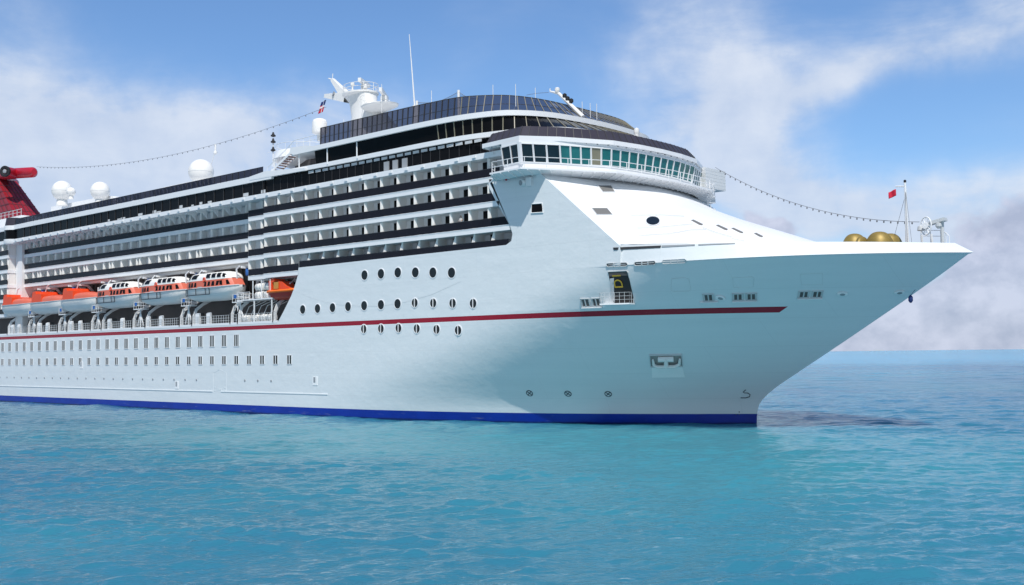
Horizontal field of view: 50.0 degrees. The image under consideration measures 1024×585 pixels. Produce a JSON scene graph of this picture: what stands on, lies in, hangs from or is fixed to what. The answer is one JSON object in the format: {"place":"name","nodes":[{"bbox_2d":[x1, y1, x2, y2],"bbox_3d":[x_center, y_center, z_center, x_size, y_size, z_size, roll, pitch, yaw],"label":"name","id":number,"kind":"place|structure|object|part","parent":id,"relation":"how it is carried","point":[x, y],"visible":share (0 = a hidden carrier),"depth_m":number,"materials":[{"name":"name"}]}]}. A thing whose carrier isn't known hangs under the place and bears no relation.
{"place":"outdoors","nodes":[
{"label":"outdoors","id":0,"kind":"place"},
{"bbox_2d":[0,349,1023,584],"bbox_3d":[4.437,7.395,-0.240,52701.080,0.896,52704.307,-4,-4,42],"label":"sea","id":1,"kind":"structure","parent":0,"point":[903,467],"depth_m":60.02,"materials":[{"name":"liquid"}]},
{"bbox_2d":[0,34,973,423],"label":"cruise ship","id":2,"kind":"object","parent":1,"relation":"on","point":[584,266],"visible":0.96,"depth_m":125.72,"materials":[{"name":"paint"}]},
{"bbox_2d":[2,288,36,316],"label":"lifeboat","id":3,"kind":"object","parent":2,"relation":"hanging from","point":[16,305],"visible":0.78,"depth_m":199.03,"materials":[{"name":"grey paint"}]},
{"bbox_2d":[38,323,41,331],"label":"deck locker","id":4,"kind":"object","parent":2,"relation":"on","point":[39,327],"visible":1,"depth_m":193.75,"materials":[{"name":"white metal"}]},
{"bbox_2d":[45,322,49,331],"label":"deck locker","id":5,"kind":"object","parent":2,"relation":"on","point":[48,327],"visible":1,"depth_m":191.73,"materials":[{"name":"white metal"}]},
{"bbox_2d":[30,284,65,314],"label":"lifeboat","id":6,"kind":"object","parent":2,"relation":"hanging from","point":[44,303],"visible":0.73,"depth_m":191.09,"materials":[{"name":"grey paint"}]},
{"bbox_2d":[69,321,73,330],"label":"deck locker","id":7,"kind":"object","parent":2,"relation":"on","point":[71,322],"visible":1,"depth_m":185.79,"materials":[{"name":"white metal"}]},
{"bbox_2d":[78,320,82,329],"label":"deck locker","id":8,"kind":"object","parent":2,"relation":"on","point":[80,325],"visible":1,"depth_m":183.60,"materials":[{"name":"white metal"}]},
{"bbox_2d":[60,281,102,312],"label":"lifeboat","id":9,"kind":"object","parent":2,"relation":"hanging from","point":[75,300],"visible":0.84,"depth_m":182.99,"materials":[{"name":"grey paint"}]},
{"bbox_2d":[107,319,111,328],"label":"deck locker","id":10,"kind":"object","parent":2,"relation":"on","point":[109,321],"visible":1,"depth_m":176.84,"materials":[{"name":"white metal"}]},
{"bbox_2d":[96,277,143,308],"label":"lifeboat","id":11,"kind":"object","parent":2,"relation":"hanging from","point":[117,295],"visible":0.93,"depth_m":173.29,"materials":[{"name":"white plastic"}]},
{"bbox_2d":[120,318,124,327],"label":"deck locker","id":12,"kind":"object","parent":2,"relation":"on","point":[122,320],"visible":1,"depth_m":174.08,"materials":[{"name":"white metal"}]},
{"bbox_2d":[147,316,150,326],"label":"deck locker","id":13,"kind":"object","parent":2,"relation":"on","point":[148,320],"visible":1,"depth_m":168.60,"materials":[{"name":"white metal"}]},
{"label":"promenade door","id":14,"kind":"part","parent":2,"relation":"part of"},
{"bbox_2d":[159,315,163,325],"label":"deck locker","id":15,"kind":"object","parent":2,"relation":"on","point":[161,317],"visible":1,"depth_m":166.08,"materials":[{"name":"white metal"}]},
{"bbox_2d":[139,271,190,305],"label":"lifeboat","id":16,"kind":"object","parent":2,"relation":"hanging from","point":[163,291],"visible":0.94,"depth_m":164.06,"materials":[{"name":"white plastic"}]},
{"bbox_2d":[40,107,325,168],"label":"light string","id":17,"kind":"object","parent":2,"relation":"hanging from","point":[195,149],"visible":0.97,"depth_m":190.14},
{"bbox_2d":[195,313,200,323],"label":"deck locker","id":18,"kind":"object","parent":2,"relation":"on","point":[197,315],"visible":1,"depth_m":159.25,"materials":[{"name":"white metal"}]},
{"bbox_2d":[206,312,211,323],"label":"deck locker","id":19,"kind":"object","parent":2,"relation":"on","point":[208,315],"visible":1,"depth_m":157.26,"materials":[{"name":"white metal"}]},
{"bbox_2d":[185,266,245,301],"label":"lifeboat","id":20,"kind":"object","parent":2,"relation":"hanging from","point":[216,286],"visible":1,"depth_m":154.96,"materials":[{"name":"white plastic"}]},
{"bbox_2d":[241,315,250,321],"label":"raft canister","id":21,"kind":"object","parent":2,"relation":"on","point":[244,317],"visible":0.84,"depth_m":151.31,"materials":[{"name":"white plastic"}]},
{"bbox_2d":[250,315,258,321],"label":"raft canister","id":22,"kind":"object","parent":2,"relation":"on","point":[256,319],"visible":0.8,"depth_m":149.65,"materials":[{"name":"white plastic"}]},
{"bbox_2d":[255,291,264,298],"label":"raft canister","id":23,"kind":"object","parent":2,"relation":"on","point":[258,295],"visible":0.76,"depth_m":149.78,"materials":[{"name":"white plastic"}]},
{"bbox_2d":[255,283,264,290],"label":"raft canister","id":24,"kind":"object","parent":23,"relation":"on","point":[258,287],"visible":0.91,"depth_m":149.86,"materials":[{"name":"white plastic"}]},
{"bbox_2d":[258,314,266,320],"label":"raft canister","id":25,"kind":"object","parent":2,"relation":"on","point":[262,316],"visible":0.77,"depth_m":148.51,"materials":[{"name":"white plastic"}]},
{"bbox_2d":[267,278,294,299],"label":"rescue boat","id":26,"kind":"object","parent":2,"relation":"on","point":[282,289],"visible":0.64,"depth_m":146.02,"materials":[{"name":"orange plastic"}]},
{"bbox_2d":[318,100,325,113],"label":"flag","id":27,"kind":"object","parent":2,"relation":"attached to","point":[322,105],"visible":1,"depth_m":166.85,"materials":[{"name":"multicoloured fabric"}]},
{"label":"panorama windows","id":28,"kind":"part","parent":2,"relation":"part of","materials":[{"name":"black glass"}]},
{"bbox_2d":[715,167,912,223],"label":"light string","id":29,"kind":"object","parent":2,"relation":"hanging from","point":[813,208],"visible":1,"depth_m":115.07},
{"bbox_2d":[843,234,862,241],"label":"propeller blade","id":30,"kind":"object","parent":2,"relation":"on","point":[851,237],"visible":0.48,"depth_m":108.71,"materials":[{"name":"brown metal"}]},
{"bbox_2d":[856,236,866,241],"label":"propeller blade","id":31,"kind":"object","parent":2,"relation":"on","point":[861,239],"visible":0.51,"depth_m":106.77,"materials":[{"name":"brown metal"}]},
{"bbox_2d":[866,232,892,241],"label":"propeller blade","id":32,"kind":"object","parent":2,"relation":"on","point":[879,237],"visible":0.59,"depth_m":105.56,"materials":[{"name":"brown metal"}]},
{"bbox_2d":[888,189,895,198],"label":"flag","id":33,"kind":"object","parent":2,"relation":"attached to","point":[892,193],"visible":1,"depth_m":105.89,"materials":[{"name":"red fabric"}]},
{"bbox_2d":[888,233,901,241],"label":"propeller blade","id":34,"kind":"object","parent":2,"relation":"on","point":[895,237],"visible":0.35,"depth_m":106.32,"materials":[{"name":"brown metal"}]},
{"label":"raft canister","id":35,"kind":"object","parent":2,"relation":"on","visible":0},
{"bbox_2d":[264,283,268,289],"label":"raft canister","id":36,"kind":"object","parent":35,"relation":"on","point":[266,286],"visible":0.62,"depth_m":148.64,"materials":[{"name":"white plastic"}]},
{"bbox_2d":[0,0,1023,350],"label":"sky","id":37,"kind":"structure","parent":0,"point":[824,105],"materials":[{"name":"blue"}]}
]}

